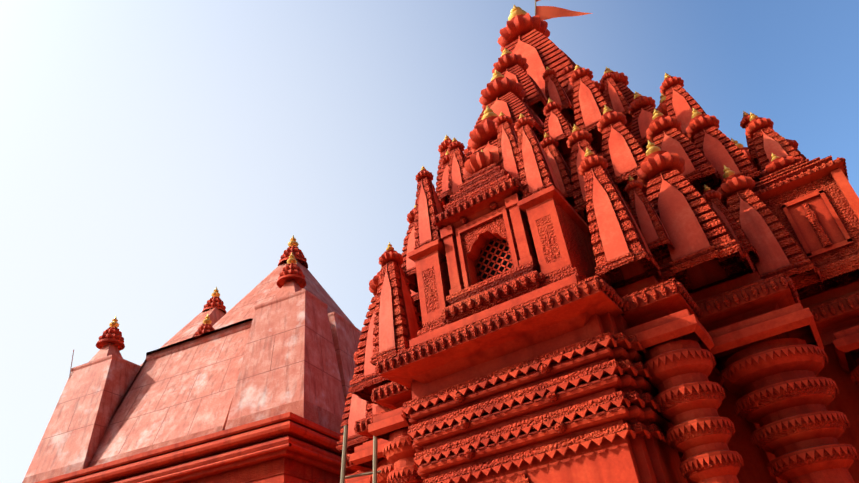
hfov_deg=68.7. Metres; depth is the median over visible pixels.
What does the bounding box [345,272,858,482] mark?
temple tower base
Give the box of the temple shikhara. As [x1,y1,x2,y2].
[336,0,858,455]
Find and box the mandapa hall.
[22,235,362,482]
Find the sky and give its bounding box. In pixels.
[0,0,858,482]
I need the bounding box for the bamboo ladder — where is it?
[340,425,380,482]
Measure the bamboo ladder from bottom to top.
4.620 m
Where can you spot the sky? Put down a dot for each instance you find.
(156, 156)

